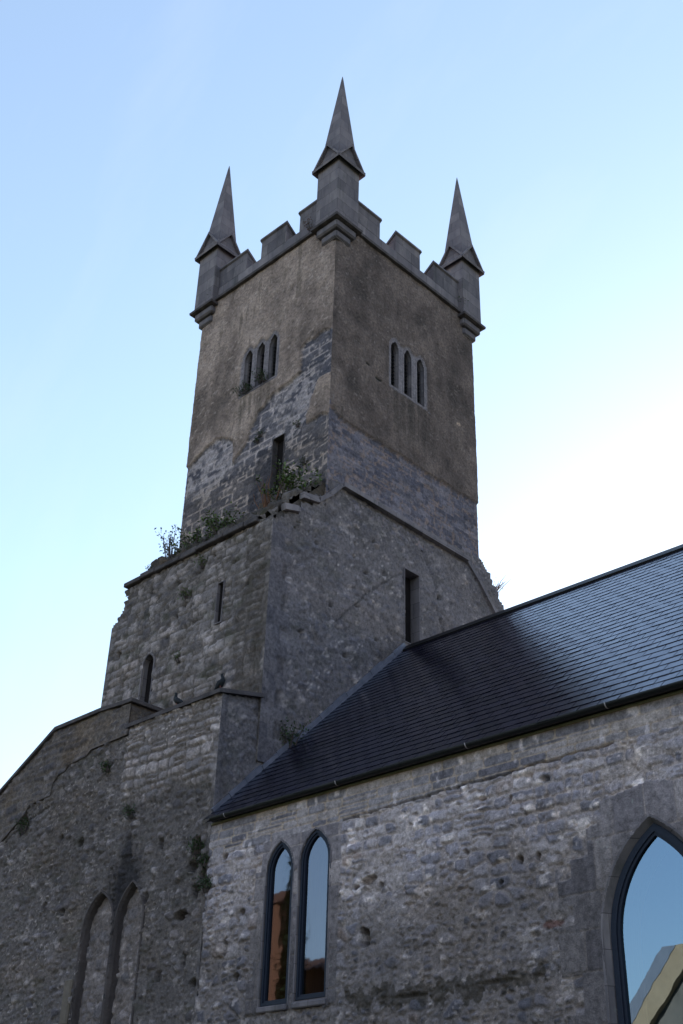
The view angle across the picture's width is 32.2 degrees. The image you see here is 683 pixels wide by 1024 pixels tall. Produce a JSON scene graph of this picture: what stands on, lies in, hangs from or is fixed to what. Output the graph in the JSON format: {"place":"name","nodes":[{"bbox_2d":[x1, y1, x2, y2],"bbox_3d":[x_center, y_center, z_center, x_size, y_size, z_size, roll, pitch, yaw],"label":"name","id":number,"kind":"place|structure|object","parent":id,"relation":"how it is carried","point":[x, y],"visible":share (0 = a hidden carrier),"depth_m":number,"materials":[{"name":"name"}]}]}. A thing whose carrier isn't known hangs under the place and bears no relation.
{"place":"outdoors","nodes":[
{"label":"outdoors","id":0,"kind":"place"},
{"bbox_2d":[0,0,682,788],"label":"sky","id":1,"kind":"structure","parent":0,"point":[558,124],"materials":[{"name":"blue"}]},
{"bbox_2d":[193,544,682,1023],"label":"church nave","id":2,"kind":"structure","parent":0,"point":[479,821],"depth_m":16.94,"materials":[{"name":"stone"}]},
{"bbox_2d":[256,839,294,1013],"bbox_3d":[-0.839,6.507,18.618,0.680,2.613,0.575,-26,-41,37],"label":"lancet window","id":3,"kind":"structure","parent":2,"relation":"in","point":[273,986],"depth_m":18.47,"materials":[{"name":"glass"}]},
{"bbox_2d":[279,716,311,747],"bbox_3d":[-0.957,4.250,22.634,0.903,0.599,0.698,-26,-41,37],"label":"roof bush","id":4,"kind":"object","parent":2,"relation":"on","point":[291,736],"visible":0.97,"depth_m":22.53,"materials":[{"name":"green plant"}]},
{"bbox_2d":[291,827,331,1008],"bbox_3d":[-0.267,6.212,18.151,0.730,2.662,0.575,-26,-41,37],"label":"lancet window","id":5,"kind":"structure","parent":2,"relation":"in","point":[311,951],"depth_m":18.01,"materials":[{"name":"glass"}]},
{"bbox_2d":[601,814,682,1023],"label":"great window","id":6,"kind":"structure","parent":2,"relation":"in","point":[642,913],"depth_m":14.22,"materials":[{"name":"glass"}]},
{"label":"ground","id":7,"kind":"structure","parent":0,"visible":0},
{"bbox_2d":[0,688,264,1023],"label":"rubble wall","id":8,"kind":"structure","parent":7,"relation":"on","point":[102,903],"depth_m":21.95,"materials":[{"name":"stone"}]},
{"bbox_2d":[14,814,30,834],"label":"wall tuft","id":9,"kind":"object","parent":8,"relation":"attached to","point":[21,828],"visible":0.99,"depth_m":24.83,"materials":[{"name":"green plant"}]},
{"bbox_2d":[0,697,163,841],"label":"shouldered wall","id":10,"kind":"structure","parent":8,"relation":"on","point":[53,754],"depth_m":25.26,"materials":[{"name":"stone"}]},
{"bbox_2d":[98,757,110,774],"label":"wall tuft","id":11,"kind":"object","parent":8,"relation":"attached to","point":[106,766],"visible":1,"depth_m":23.44,"materials":[{"name":"green plant"}]},
{"bbox_2d":[122,802,136,819],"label":"wall tuft","id":12,"kind":"object","parent":8,"relation":"attached to","point":[129,815],"visible":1,"depth_m":22.26,"materials":[{"name":"green plant"}]},
{"bbox_2d":[173,693,182,704],"bbox_3d":[-3.121,3.604,22.772,0.297,0.311,0.140,-18,-37,29],"label":"pigeon","id":13,"kind":"object","parent":8,"relation":"on","point":[176,699],"visible":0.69,"depth_m":22.72,"materials":[{"name":"grey"}]},
{"bbox_2d":[186,834,204,858],"bbox_3d":[-2.526,5.793,20.553,0.445,0.438,0.378,-9,-33,17],"label":"creeper","id":14,"kind":"object","parent":8,"relation":"attached to","point":[196,846],"visible":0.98,"depth_m":20.51,"materials":[{"name":"green plant"}]},
{"bbox_2d":[195,852,209,867],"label":"creeper","id":15,"kind":"object","parent":8,"relation":"attached to","point":[202,861],"visible":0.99,"depth_m":20.25,"materials":[{"name":"green plant"}]},
{"bbox_2d":[193,867,214,892],"bbox_3d":[-2.344,6.243,20.008,0.474,0.418,0.390,-26,-41,37],"label":"creeper","id":16,"kind":"object","parent":8,"relation":"attached to","point":[205,888],"visible":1,"depth_m":19.94,"materials":[{"name":"green plant"}]},
{"bbox_2d":[214,673,224,689],"bbox_3d":[-2.275,3.184,22.011,0.246,0.363,0.140,-15,-35,25],"label":"pigeon","id":17,"kind":"object","parent":8,"relation":"on","point":[220,683],"visible":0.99,"depth_m":21.95,"materials":[{"name":"grey"}]},
{"bbox_2d":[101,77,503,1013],"bbox_3d":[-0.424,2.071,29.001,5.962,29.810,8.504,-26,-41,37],"label":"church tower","id":18,"kind":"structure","parent":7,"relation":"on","point":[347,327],"depth_m":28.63,"materials":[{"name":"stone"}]},
{"bbox_2d":[138,653,155,703],"bbox_3d":[-4.160,3.716,25.490,0.580,1.551,0.165,-26,-41,37],"label":"arched window","id":19,"kind":"structure","parent":18,"relation":"in","point":[148,665],"depth_m":25.66,"materials":[{"name":"stone"}]},
{"bbox_2d":[154,524,181,558],"bbox_3d":[-4.155,0.757,28.301,0.869,1.117,0.640,-10,-33,19],"label":"sapling","id":20,"kind":"object","parent":18,"relation":"on","point":[169,549],"visible":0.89,"depth_m":28.23,"materials":[{"name":"green plant"}]},
{"bbox_2d":[171,649,182,662],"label":"wall weed","id":21,"kind":"object","parent":18,"relation":"attached to","point":[177,656],"depth_m":24.92,"materials":[{"name":"green plant"}]},
{"bbox_2d":[177,587,191,599],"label":"wall weed","id":22,"kind":"object","parent":18,"relation":"attached to","point":[185,594],"depth_m":25.65,"materials":[{"name":"green plant"}]},
{"bbox_2d":[170,516,213,552],"bbox_3d":[-3.446,0.638,27.531,1.544,0.601,1.057,-26,-41,37],"label":"leafy bush","id":23,"kind":"object","parent":18,"relation":"on","point":[196,538],"visible":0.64,"depth_m":27.43,"materials":[{"name":"green plant"}]},
{"bbox_2d":[194,554,207,568],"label":"wall weed","id":24,"kind":"object","parent":18,"relation":"attached to","point":[202,564],"depth_m":25.68,"materials":[{"name":"green plant"}]},
{"bbox_2d":[214,580,225,624],"bbox_3d":[-2.524,1.908,24.736,0.390,1.140,0.105,-26,-41,37],"label":"slit window","id":25,"kind":"structure","parent":18,"relation":"in","point":[221,587],"depth_m":24.77,"materials":[{"name":"stone"}]},
{"bbox_2d":[201,501,244,536],"bbox_3d":[-2.746,0.240,27.114,1.328,0.687,1.014,-26,-41,37],"label":"leafy bush","id":26,"kind":"object","parent":18,"relation":"on","point":[215,530],"visible":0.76,"depth_m":26.94,"materials":[{"name":"green plant"}]},
{"bbox_2d":[230,379,254,396],"bbox_3d":[-2.529,-3.157,30.216,0.665,0.412,0.519,-26,-41,37],"label":"sill fern","id":27,"kind":"object","parent":18,"relation":"on","point":[243,390],"visible":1,"depth_m":30.16,"materials":[{"name":"green plant"}]},
{"bbox_2d":[252,434,260,443],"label":"wall fern","id":28,"kind":"object","parent":18,"relation":"attached to","point":[256,440],"depth_m":28.95,"materials":[{"name":"green plant"}]},
{"bbox_2d":[240,334,278,397],"bbox_3d":[-2.037,-3.743,30.386,1.375,1.591,0.225,-26,-41,37],"label":"belfry window","id":29,"kind":"structure","parent":18,"relation":"in","point":[273,345],"depth_m":30.51,"materials":[{"name":"stone"}]},
{"bbox_2d":[256,429,266,437],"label":"wall fern","id":30,"kind":"object","parent":18,"relation":"attached to","point":[262,433],"depth_m":28.96,"materials":[{"name":"green plant"}]},
{"bbox_2d":[252,368,273,382],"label":"sill fern","id":31,"kind":"object","parent":18,"relation":"on","point":[262,377],"visible":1,"depth_m":29.74,"materials":[{"name":"green plant"}]},
{"bbox_2d":[252,473,285,508],"bbox_3d":[-1.653,-0.476,26.643,1.156,0.925,0.594,-14,-35,24],"label":"dead weed","id":32,"kind":"object","parent":18,"relation":"on","point":[265,503],"visible":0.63,"depth_m":26.55,"materials":[{"name":"brown plant"}]},
{"bbox_2d":[269,433,285,494],"bbox_3d":[-1.468,-1.101,28.048,0.590,1.780,0.180,-26,-41,37],"label":"doorway","id":33,"kind":"structure","parent":18,"relation":"in","point":[278,443],"depth_m":28.25,"materials":[{"name":"stone"}]},
{"bbox_2d":[255,455,321,503],"bbox_3d":[-1.178,-0.702,26.323,1.648,1.005,1.312,-6,-32,13],"label":"leafy bush","id":34,"kind":"object","parent":18,"relation":"on","point":[287,480],"visible":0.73,"depth_m":26.21,"materials":[{"name":"green plant"}]},
{"bbox_2d":[292,419,300,428],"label":"wall fern","id":35,"kind":"object","parent":18,"relation":"attached to","point":[296,425],"depth_m":27.95,"materials":[{"name":"green plant"}]},
{"bbox_2d":[298,455,307,465],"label":"wall fern","id":36,"kind":"object","parent":18,"relation":"attached to","point":[302,462],"depth_m":27.16,"materials":[{"name":"green plant"}]},
{"bbox_2d":[303,215,313,231],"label":"parapet weed","id":37,"kind":"object","parent":18,"relation":"on","point":[307,225],"visible":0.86,"depth_m":31.05,"materials":[{"name":"plant"}]},
{"bbox_2d":[389,341,430,414],"bbox_3d":[1.705,-3.481,30.491,0.225,1.691,1.575,-26,-41,37],"label":"belfry window","id":38,"kind":"structure","parent":18,"relation":"in","point":[394,347],"depth_m":30.55,"materials":[{"name":"stone"}]},
{"bbox_2d":[403,567,419,643],"bbox_3d":[1.518,2.233,27.082,0.285,2.040,0.700,-26,-41,37],"label":"gable window","id":39,"kind":"structure","parent":18,"relation":"in","point":[411,590],"depth_m":27.29,"materials":[{"name":"stone"}]},
{"bbox_2d":[493,575,510,592],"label":"grass tuft","id":40,"kind":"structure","parent":18,"relation":"on","point":[499,587],"depth_m":30.07,"materials":[{"name":"plant"}]}
]}

